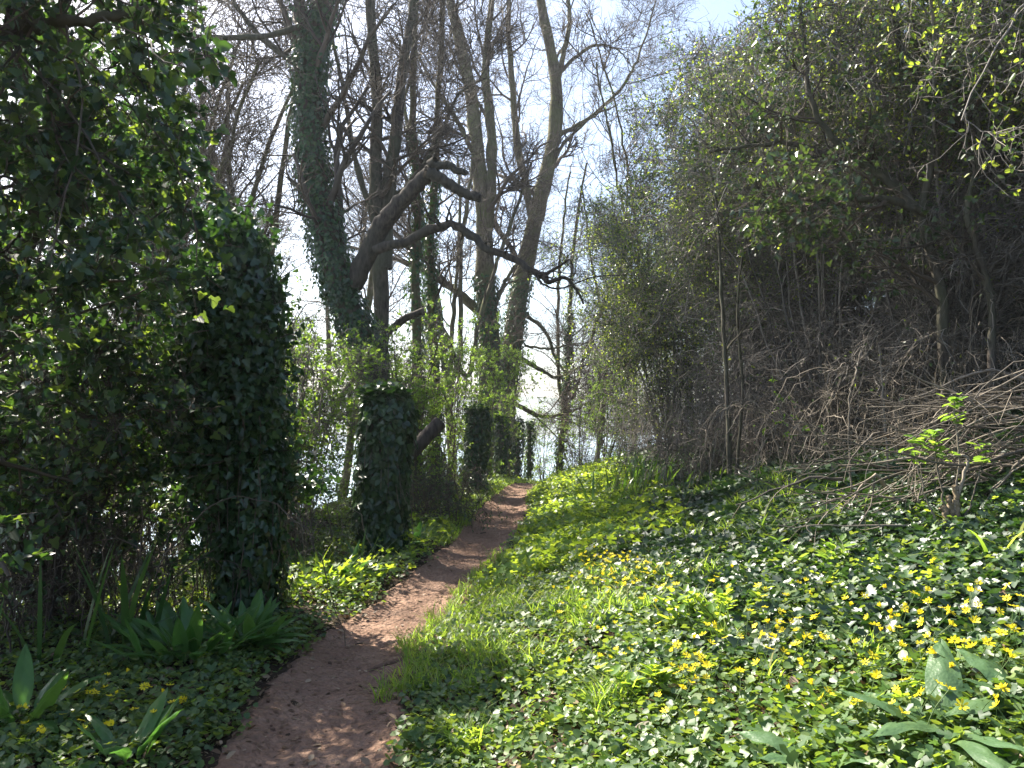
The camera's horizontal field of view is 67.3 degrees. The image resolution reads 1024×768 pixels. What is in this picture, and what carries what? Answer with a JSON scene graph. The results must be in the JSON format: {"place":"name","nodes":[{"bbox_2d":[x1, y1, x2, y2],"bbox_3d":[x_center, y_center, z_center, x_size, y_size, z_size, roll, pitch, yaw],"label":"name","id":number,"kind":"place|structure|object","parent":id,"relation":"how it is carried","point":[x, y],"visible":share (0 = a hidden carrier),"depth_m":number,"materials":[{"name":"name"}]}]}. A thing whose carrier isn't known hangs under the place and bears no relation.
{"place":"outdoors","nodes":[
{"label":"outdoors","id":0,"kind":"place"},
{"bbox_2d":[0,435,654,602],"bbox_3d":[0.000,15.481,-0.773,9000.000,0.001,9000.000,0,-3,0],"label":"water","id":1,"kind":"structure","parent":0,"point":[540,453],"depth_m":350.11,"materials":[{"name":"grey liquid"}]},
{"bbox_2d":[213,483,534,767],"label":"path","id":2,"kind":"structure","parent":0,"point":[338,749],"depth_m":4.52,"materials":[{"name":"brown soil"}]},
{"bbox_2d":[218,515,520,765],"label":"pebbles","id":3,"kind":"object","parent":2,"relation":"on","point":[271,725],"visible":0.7,"depth_m":4.06,"materials":[{"name":"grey stone"}]},
{"bbox_2d":[0,0,952,402],"label":"sky","id":4,"kind":"structure","parent":0,"point":[724,9],"materials":[{"name":"white"}]},
{"bbox_2d":[286,391,698,434],"bbox_3d":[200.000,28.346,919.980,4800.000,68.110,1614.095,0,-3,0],"label":"hills","id":5,"kind":"structure","parent":0,"point":[532,402],"depth_m":1022.66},
{"bbox_2d":[0,267,1023,767],"bbox_3d":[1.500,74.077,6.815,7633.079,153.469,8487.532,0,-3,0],"label":"ground","id":6,"kind":"structure","parent":0,"point":[276,665],"depth_m":4.19,"materials":[{"name":"soil"}]},
{"bbox_2d":[0,644,106,733],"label":"wild garlic","id":7,"kind":"object","parent":6,"relation":"on","point":[23,686],"visible":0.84,"depth_m":3.79,"materials":[{"name":"green plant"}]},
{"bbox_2d":[1,535,178,671],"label":"iris clump","id":8,"kind":"object","parent":6,"relation":"on","point":[61,644],"visible":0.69,"depth_m":4.59,"materials":[{"name":"green plant"}]},
{"bbox_2d":[0,0,200,599],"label":"broad leaved shrub","id":9,"kind":"object","parent":6,"relation":"on","point":[143,256],"visible":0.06,"depth_m":6.53,"materials":[{"name":"green plant"}]},
{"bbox_2d":[0,230,226,637],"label":"broad leaved shrub","id":10,"kind":"object","parent":6,"relation":"on","point":[55,415],"visible":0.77,"depth_m":5.04,"materials":[{"name":"green plant"}]},
{"bbox_2d":[0,0,241,596],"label":"broad leaved tree","id":11,"kind":"object","parent":6,"relation":"on","point":[66,133],"visible":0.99,"depth_m":3.75,"materials":[{"name":"green plant"}]},
{"bbox_2d":[67,687,184,767],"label":"wild garlic","id":12,"kind":"object","parent":6,"relation":"on","point":[156,723],"visible":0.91,"depth_m":3.32,"materials":[{"name":"green plant"}]},
{"bbox_2d":[69,534,204,650],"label":"iris clump","id":13,"kind":"object","parent":6,"relation":"on","point":[126,611],"visible":0.71,"depth_m":4.73,"materials":[{"name":"green plant"}]},
{"bbox_2d":[1,0,296,503],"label":"bare tree","id":14,"kind":"object","parent":6,"relation":"on","point":[247,109],"visible":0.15,"depth_m":15.51,"materials":[{"name":"brown plant"}]},
{"bbox_2d":[0,0,306,551],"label":"bare tree","id":15,"kind":"object","parent":6,"relation":"on","point":[177,49],"visible":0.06,"depth_m":13.65,"materials":[{"name":"brown plant"}]},
{"bbox_2d":[20,1,310,344],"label":"bare tree","id":16,"kind":"object","parent":6,"relation":"on","point":[267,235],"visible":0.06,"depth_m":18.90,"materials":[{"name":"brown plant"}]},
{"bbox_2d":[48,81,290,527],"bbox_3d":[-8.363,-1.154,19.052,6.347,13.245,4.613,2,-4,-39],"label":"bare tree","id":17,"kind":"object","parent":6,"relation":"on","point":[200,185],"depth_m":19.63,"materials":[{"name":"brown plant"}]},
{"bbox_2d":[0,456,345,664],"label":"bramble","id":18,"kind":"object","parent":6,"relation":"on","point":[79,577],"visible":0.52,"depth_m":5.22,"materials":[{"name":"brown plant"}]},
{"bbox_2d":[0,462,377,605],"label":"bramble","id":19,"kind":"object","parent":6,"relation":"on","point":[162,550],"visible":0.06,"depth_m":6.94,"materials":[{"name":"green plant"}]},
{"bbox_2d":[36,0,348,561],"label":"bare tree","id":20,"kind":"object","parent":6,"relation":"on","point":[255,189],"visible":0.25,"depth_m":14.46,"materials":[{"name":"brown plant"}]},
{"bbox_2d":[85,594,302,664],"bbox_3d":[-1.931,1.481,4.749,1.257,0.382,1.138,0,-3,0],"label":"wild garlic","id":21,"kind":"object","parent":6,"relation":"on","point":[188,629],"visible":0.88,"depth_m":4.65,"materials":[{"name":"green plant"}]},
{"bbox_2d":[1,0,389,333],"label":"bare tree","id":22,"kind":"object","parent":6,"relation":"on","point":[280,181],"visible":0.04,"depth_m":18.18,"materials":[{"name":"brown plant"}]},
{"bbox_2d":[64,331,334,575],"bbox_3d":[-3.981,0.849,8.794,3.256,3.068,3.094,3,-4,-42],"label":"hawthorn bush","id":23,"kind":"object","parent":6,"relation":"on","point":[304,438],"visible":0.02,"depth_m":8.55,"materials":[{"name":"green plant"}]},
{"bbox_2d":[83,70,332,347],"bbox_3d":[-8.148,-1.806,20.468,7.514,13.947,4.996,2,-4,-38],"label":"bare tree","id":24,"kind":"object","parent":6,"relation":"on","point":[271,201],"visible":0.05,"depth_m":21.99,"materials":[{"name":"brown plant"}]},
{"bbox_2d":[99,187,341,616],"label":"ivy column","id":25,"kind":"structure","parent":6,"relation":"on","point":[250,359],"depth_m":5.74,"materials":[{"name":"green plant"}]},
{"bbox_2d":[112,307,354,542],"bbox_3d":[-4.558,0.783,11.744,4.460,4.370,3.646,0,-3,0],"label":"hawthorn bush","id":26,"kind":"object","parent":6,"relation":"on","point":[296,361],"visible":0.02,"depth_m":11.70,"materials":[{"name":"green plant"}]},
{"bbox_2d":[198,588,310,652],"bbox_3d":[-1.706,1.533,4.959,0.828,0.324,0.754,0,-3,0],"label":"wild garlic","id":27,"kind":"object","parent":6,"relation":"on","point":[249,625],"visible":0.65,"depth_m":4.96,"materials":[{"name":"green plant"}]},
{"bbox_2d":[193,465,356,561],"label":"bramble","id":28,"kind":"object","parent":6,"relation":"on","point":[292,532],"visible":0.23,"depth_m":8.08,"materials":[{"name":"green plant"}]},
{"bbox_2d":[282,295,357,519],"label":"hawthorn bush","id":29,"kind":"object","parent":6,"relation":"on","point":[324,414],"visible":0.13,"depth_m":10.51,"materials":[{"name":"green plant"}]},
{"bbox_2d":[296,542,362,585],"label":"iris clump","id":30,"kind":"object","parent":6,"relation":"on","point":[317,560],"visible":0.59,"depth_m":7.09,"materials":[{"name":"green plant"}]},
{"bbox_2d":[276,270,418,547],"bbox_3d":[-2.265,0.480,8.957,2.355,3.574,2.080,2,-3,-31],"label":"hawthorn bush","id":31,"kind":"object","parent":6,"relation":"on","point":[349,357],"visible":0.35,"depth_m":9.08,"materials":[{"name":"green plant"}]},
{"bbox_2d":[293,322,403,518],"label":"hawthorn bush","id":32,"kind":"object","parent":6,"relation":"on","point":[349,413],"visible":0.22,"depth_m":11.52,"materials":[{"name":"green plant"}]},
{"bbox_2d":[310,540,392,575],"bbox_3d":[-1.443,1.620,7.056,0.546,0.346,0.594,-2,-3,34],"label":"wild garlic","id":33,"kind":"object","parent":6,"relation":"on","point":[353,559],"visible":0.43,"depth_m":7.05,"materials":[{"name":"green plant"}]},
{"bbox_2d":[75,0,633,384],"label":"ivy clad tree","id":34,"kind":"object","parent":6,"relation":"on","point":[342,279],"visible":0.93,"depth_m":12.87,"materials":[{"name":"green plant"}]},
{"bbox_2d":[274,2,438,500],"bbox_3d":[-5.218,-2.926,24.187,5.729,15.774,10.745,1,-3,-27],"label":"bare tree","id":35,"kind":"object","parent":6,"relation":"on","point":[369,292],"visible":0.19,"depth_m":23.33,"materials":[{"name":"brown plant"}]},
{"bbox_2d":[346,378,420,557],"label":"ivy pillar","id":36,"kind":"structure","parent":6,"relation":"on","point":[386,425],"depth_m":8.34,"materials":[{"name":"leaf"},{"name":"bark"},{"name":"pale twig"}]},
{"bbox_2d":[307,322,483,489],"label":"hawthorn bush","id":37,"kind":"object","parent":6,"relation":"on","point":[458,386],"visible":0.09,"depth_m":15.38,"materials":[{"name":"green plant"}]},
{"bbox_2d":[257,0,543,375],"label":"twin stemmed tree","id":38,"kind":"object","parent":6,"relation":"on","point":[382,264],"visible":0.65,"depth_m":15.47,"materials":[{"name":"brown plant"}]},
{"bbox_2d":[345,0,475,486],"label":"slender tree","id":39,"kind":"object","parent":6,"relation":"on","point":[414,278],"visible":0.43,"depth_m":16.49,"materials":[{"name":"brown plant"}]},
{"bbox_2d":[355,313,473,508],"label":"hawthorn bush","id":40,"kind":"object","parent":6,"relation":"on","point":[424,397],"visible":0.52,"depth_m":12.51,"materials":[{"name":"green plant"}]},
{"bbox_2d":[412,417,444,460],"bbox_3d":[-1.348,0.947,9.582,1.138,1.074,0.213,2,-4,-35],"label":"sawn log","id":41,"kind":"object","parent":6,"relation":"on","point":[431,431],"visible":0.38,"depth_m":9.71,"materials":[{"name":"brown wood"}]},
{"bbox_2d":[343,454,516,532],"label":"bramble","id":42,"kind":"object","parent":6,"relation":"on","point":[428,503],"visible":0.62,"depth_m":10.95,"materials":[{"name":"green plant"}]},
{"bbox_2d":[390,323,498,477],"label":"hawthorn bush","id":43,"kind":"object","parent":6,"relation":"on","point":[478,343],"visible":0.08,"depth_m":22.11,"materials":[{"name":"green plant"}]},
{"bbox_2d":[392,0,506,480],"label":"slender tree","id":44,"kind":"object","parent":6,"relation":"on","point":[432,274],"visible":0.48,"depth_m":17.22,"materials":[{"name":"brown plant"}]},
{"bbox_2d":[415,455,505,507],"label":"bramble","id":45,"kind":"object","parent":6,"relation":"on","point":[454,478],"visible":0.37,"depth_m":14.01,"materials":[{"name":"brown plant"}]},
{"bbox_2d":[330,0,602,475],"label":"mossy tree","id":46,"kind":"object","parent":6,"relation":"on","point":[481,278],"visible":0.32,"depth_m":26.05,"materials":[{"name":"brown plant"}]},
{"bbox_2d":[391,289,547,484],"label":"hawthorn bush","id":47,"kind":"object","parent":6,"relation":"on","point":[454,445],"visible":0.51,"depth_m":17.44,"materials":[{"name":"green plant"}]},
{"bbox_2d":[350,2,589,472],"bbox_3d":[-1.242,-4.173,24.832,7.942,15.177,6.832,0,-3,0],"label":"bare tree","id":48,"kind":"object","parent":6,"relation":"on","point":[458,284],"visible":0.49,"depth_m":25.02,"materials":[{"name":"brown plant"}]},
{"bbox_2d":[403,335,539,476],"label":"hawthorn bush","id":49,"kind":"object","parent":6,"relation":"on","point":[516,371],"visible":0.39,"depth_m":20.77,"materials":[{"name":"green plant"}]},
{"bbox_2d":[460,401,494,490],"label":"ivy pillar","id":50,"kind":"structure","parent":6,"relation":"on","point":[478,419],"depth_m":15.58,"materials":[{"name":"plant"}]},
{"bbox_2d":[492,414,510,477],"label":"ivy pillar","id":51,"kind":"structure","parent":6,"relation":"on","point":[502,454],"depth_m":21.82,"materials":[{"name":"plant"}]},
{"bbox_2d":[458,373,546,475],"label":"hawthorn bush","id":52,"kind":"object","parent":6,"relation":"on","point":[511,405],"visible":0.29,"depth_m":23.93,"materials":[{"name":"green plant"}]},
{"bbox_2d":[0,456,1023,767],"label":"ground cover","id":53,"kind":"object","parent":6,"relation":"on","point":[620,744],"visible":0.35,"depth_m":3.40,"materials":[{"name":"green plant"}]},
{"bbox_2d":[0,447,1023,767],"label":"herb patch","id":54,"kind":"object","parent":6,"relation":"on","point":[548,517],"visible":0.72,"depth_m":3.92,"materials":[{"name":"green plant"}]},
{"bbox_2d":[0,454,1023,767],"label":"leaf litter","id":55,"kind":"object","parent":6,"relation":"on","point":[366,760],"visible":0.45,"depth_m":3.98,"materials":[{"name":"brown plant"}]},
{"bbox_2d":[509,416,525,478],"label":"ivy pillar","id":56,"kind":"structure","parent":6,"relation":"on","point":[518,451],"depth_m":25.30,"materials":[{"name":"plant"}]},
{"bbox_2d":[522,419,536,478],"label":"ivy pillar","id":57,"kind":"structure","parent":6,"relation":"on","point":[530,460],"depth_m":28.30,"materials":[{"name":"plant"}]},
{"bbox_2d":[515,403,573,480],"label":"hawthorn bush","id":58,"kind":"object","parent":6,"relation":"on","point":[540,471],"visible":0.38,"depth_m":29.63,"materials":[{"name":"green plant"}]},
{"bbox_2d":[524,554,564,573],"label":"leafy herb","id":59,"kind":"object","parent":6,"relation":"on","point":[547,561],"visible":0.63,"depth_m":6.57,"materials":[{"name":"green plant"}]},
{"bbox_2d":[523,383,623,470],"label":"hawthorn bush","id":60,"kind":"object","parent":6,"relation":"on","point":[572,435],"visible":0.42,"depth_m":27.06,"materials":[{"name":"green plant"}]},
{"bbox_2d":[558,523,589,540],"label":"leafy herb","id":61,"kind":"object","parent":6,"relation":"on","point":[576,530],"visible":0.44,"depth_m":7.46,"materials":[{"name":"green plant"}]},
{"bbox_2d":[453,0,709,477],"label":"mossy tree","id":62,"kind":"object","parent":6,"relation":"on","point":[514,327],"visible":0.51,"depth_m":28.14,"materials":[{"name":"brown plant"}]},
{"bbox_2d":[496,164,669,474],"bbox_3d":[2.735,-2.104,28.909,6.554,12.505,6.108,1,-3,-20],"label":"bare tree","id":63,"kind":"object","parent":6,"relation":"on","point":[574,328],"visible":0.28,"depth_m":28.71,"materials":[{"name":"brown plant"}]},
{"bbox_2d":[567,357,644,461],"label":"hawthorn bush","id":64,"kind":"object","parent":6,"relation":"on","point":[599,388],"visible":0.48,"depth_m":20.68,"materials":[{"name":"green plant"}]},
{"bbox_2d":[530,372,682,480],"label":"bramble","id":65,"kind":"object","parent":6,"relation":"on","point":[625,424],"visible":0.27,"depth_m":18.29,"materials":[{"name":"brown plant"}]},
{"bbox_2d":[565,143,656,449],"bbox_3d":[3.461,-2.834,24.287,3.965,11.152,5.571,0,-3,0],"label":"tree","id":66,"kind":"object","parent":6,"relation":"on","point":[591,262],"visible":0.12,"depth_m":24.42,"materials":[{"name":"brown plant"}]},
{"bbox_2d":[582,366,659,455],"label":"hawthorn bush","id":67,"kind":"object","parent":6,"relation":"on","point":[615,409],"visible":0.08,"depth_m":24.81,"materials":[{"name":"green plant"}]},
{"bbox_2d":[528,171,728,466],"bbox_3d":[2.365,-1.003,14.491,3.698,5.893,4.047,1,-3,-17],"label":"thicket shrub","id":68,"kind":"object","parent":6,"relation":"on","point":[633,294],"visible":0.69,"depth_m":14.34,"materials":[{"name":"green plant"}]},
{"bbox_2d":[357,448,900,761],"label":"grass","id":69,"kind":"structure","parent":6,"relation":"on","point":[406,670],"depth_m":4.68,"materials":[{"name":"green plant"}]},
{"bbox_2d":[547,448,725,506],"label":"iris clump","id":70,"kind":"object","parent":6,"relation":"on","point":[657,476],"visible":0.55,"depth_m":10.19,"materials":[{"name":"green plant"}]},
{"bbox_2d":[533,0,759,442],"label":"bare tree","id":71,"kind":"object","parent":6,"relation":"on","point":[603,103],"visible":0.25,"depth_m":16.86,"materials":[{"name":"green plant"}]},
{"bbox_2d":[576,180,732,438],"bbox_3d":[3.973,-1.433,16.598,4.941,6.658,6.220,0,-3,0],"label":"thicket shrub","id":72,"kind":"object","parent":6,"relation":"on","point":[625,346],"visible":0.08,"depth_m":15.32,"materials":[{"name":"green plant"}]},
{"bbox_2d":[586,658,727,695],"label":"leafy herb","id":73,"kind":"object","parent":6,"relation":"on","point":[661,674],"visible":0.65,"depth_m":3.24,"materials":[{"name":"green plant"}]},
{"bbox_2d":[655,583,719,627],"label":"leafy herb","id":74,"kind":"object","parent":6,"relation":"on","point":[686,605],"visible":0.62,"depth_m":3.90,"materials":[{"name":"green plant"}]},
{"bbox_2d":[596,320,812,470],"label":"bramble","id":75,"kind":"object","parent":6,"relation":"on","point":[684,407],"visible":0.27,"depth_m":13.04,"materials":[{"name":"brown plant"}]},
{"bbox_2d":[704,166,741,473],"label":"bare shoot","id":76,"kind":"object","parent":6,"relation":"on","point":[727,404],"visible":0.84,"depth_m":8.62,"materials":[{"name":"brown plant"}]},
{"bbox_2d":[590,0,857,435],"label":"thicket shrub","id":77,"kind":"object","parent":6,"relation":"on","point":[627,202],"visible":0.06,"depth_m":12.43,"materials":[{"name":"green plant"}]},
{"bbox_2d":[603,393,853,498],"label":"bramble","id":78,"kind":"object","parent":6,"relation":"on","point":[715,454],"visible":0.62,"depth_m":9.74,"materials":[{"name":"brown plant"}]},
{"bbox_2d":[687,583,774,620],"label":"leafy herb","id":79,"kind":"object","parent":6,"relation":"on","point":[725,601],"visible":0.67,"depth_m":3.79,"materials":[{"name":"green plant"}]},
{"bbox_2d":[623,70,872,457],"bbox_3d":[3.370,-1.541,10.978,3.520,6.276,4.005,0,-3,0],"label":"thicket shrub","id":80,"kind":"object","parent":6,"relation":"on","point":[706,280],"visible":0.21,"depth_m":11.00,"materials":[{"name":"green plant"}]},
{"bbox_2d":[748,377,785,476],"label":"bare shoot","id":81,"kind":"object","parent":6,"relation":"on","point":[773,380],"visible":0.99,"depth_m":7.19,"materials":[{"name":"brown plant"}]},
{"bbox_2d":[545,281,1023,703],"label":"ivy carpet","id":82,"kind":"object","parent":6,"relation":"on","point":[989,597],"visible":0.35,"depth_m":4.30,"materials":[{"name":"green plant"}]},
{"bbox_2d":[732,171,762,473],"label":"bare shoot","id":83,"kind":"object","parent":82,"relation":"on","point":[742,385],"visible":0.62,"depth_m":8.72,"materials":[{"name":"brown plant"}]},
{"bbox_2d":[733,718,869,767],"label":"dock","id":84,"kind":"object","parent":6,"relation":"on","point":[772,739],"visible":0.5,"depth_m":2.37,"materials":[{"name":"green plant"}]},
{"bbox_2d":[779,414,833,470],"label":"bare shoot","id":85,"kind":"object","parent":6,"relation":"on","point":[807,429],"visible":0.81,"depth_m":6.57,"materials":[{"name":"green plant"}]},
{"bbox_2d":[599,0,1023,479],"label":"thicket shrub","id":86,"kind":"object","parent":6,"relation":"on","point":[787,299],"visible":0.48,"depth_m":9.13,"materials":[{"name":"green plant"}]},
{"bbox_2d":[769,533,855,567],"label":"leafy herb","id":87,"kind":"object","parent":6,"relation":"on","point":[830,552],"visible":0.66,"depth_m":4.24,"materials":[{"name":"green plant"}]},
{"bbox_2d":[652,0,1001,398],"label":"thicket shrub","id":88,"kind":"object","parent":6,"relation":"on","point":[733,37],"visible":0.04,"depth_m":10.86,"materials":[{"name":"green plant"}]},
{"bbox_2d":[674,320,1021,504],"bbox_3d":[3.559,0.286,8.149,3.734,1.950,2.874,-1,-3,11],"label":"bramble","id":89,"kind":"object","parent":6,"relation":"on","point":[805,415],"visible":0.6,"depth_m":8.05,"materials":[{"name":"brown plant"}]},
{"bbox_2d":[678,0,1023,431],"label":"tree","id":90,"kind":"object","parent":6,"relation":"on","point":[794,221],"visible":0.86,"depth_m":6.71,"materials":[{"name":"green plant"}]},
{"bbox_2d":[679,0,1023,441],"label":"thicket shrub","id":91,"kind":"object","parent":6,"relation":"on","point":[928,304],"visible":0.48,"depth_m":7.11,"materials":[{"name":"green plant"}]},
{"bbox_2d":[848,343,873,490],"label":"bare shoot","id":92,"kind":"object","parent":6,"relation":"on","point":[850,401],"visible":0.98,"depth_m":5.39,"materials":[{"name":"brown wood"}]},
{"bbox_2d":[713,0,1023,404],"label":"thicket shrub","id":93,"kind":"object","parent":6,"relation":"on","point":[808,141],"visible":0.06,"depth_m":8.36,"materials":[{"name":"green plant"}]},
{"bbox_2d":[722,352,1023,544],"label":"brush pile","id":94,"kind":"object","parent":6,"relation":"on","point":[975,401],"visible":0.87,"depth_m":4.70,"materials":[{"name":"brown wood"}]},
{"bbox_2d":[744,265,1009,431],"bbox_3d":[5.342,-0.635,11.255,4.787,3.321,4.511,0,-3,0],"label":"bramble","id":95,"kind":"object","parent":6,"relation":"on","point":[803,352],"visible":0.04,"depth_m":10.77,"materials":[{"name":"brown plant"}]},
{"bbox_2d":[858,344,901,469],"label":"bare shoot","id":96,"kind":"object","parent":6,"relation":"on","point":[882,394],"visible":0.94,"depth_m":6.00,"materials":[{"name":"brown wood"}]},
{"bbox_2d":[751,0,1023,341],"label":"thicket shrub","id":97,"kind":"object","parent":6,"relation":"on","point":[964,43],"visible":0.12,"depth_m":7.41,"materials":[{"name":"green plant"}]},
{"bbox_2d":[753,237,1023,478],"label":"bramble","id":98,"kind":"object","parent":6,"relation":"on","point":[962,382],"visible":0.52,"depth_m":6.83,"materials":[{"name":"brown plant"}]},
{"bbox_2d":[891,402,922,516],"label":"bare shoot","id":99,"kind":"object","parent":6,"relation":"on","point":[917,499],"visible":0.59,"depth_m":4.57,"materials":[{"name":"brown wood"}]},
{"bbox_2d":[837,638,1023,767],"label":"dock","id":100,"kind":"object","parent":6,"relation":"on","point":[979,749],"visible":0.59,"depth_m":2.37,"materials":[{"name":"green plant"}]},
{"bbox_2d":[898,392,993,529],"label":"shrub","id":101,"kind":"object","parent":6,"relation":"on","point":[951,507],"visible":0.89,"depth_m":4.26,"materials":[{"name":"green plant"}]},
{"bbox_2d":[874,0,1023,304],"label":"thicket shrub","id":102,"kind":"object","parent":6,"relation":"on","point":[973,81],"visible":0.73,"depth_m":5.66,"materials":[{"name":"green plant"}]},
{"bbox_2d":[905,522,1023,556],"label":"grass tuft","id":103,"kind":"object","parent":6,"relation":"on","point":[984,547],"visible":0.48,"depth_m":3.53,"materials":[{"name":"plant"}]},
{"bbox_2d":[944,649,1023,716],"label":"dock","id":104,"kind":"object","parent":6,"relation":"on","point":[985,667],"visible":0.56,"depth_m":2.39,"materials":[{"name":"green plant"}]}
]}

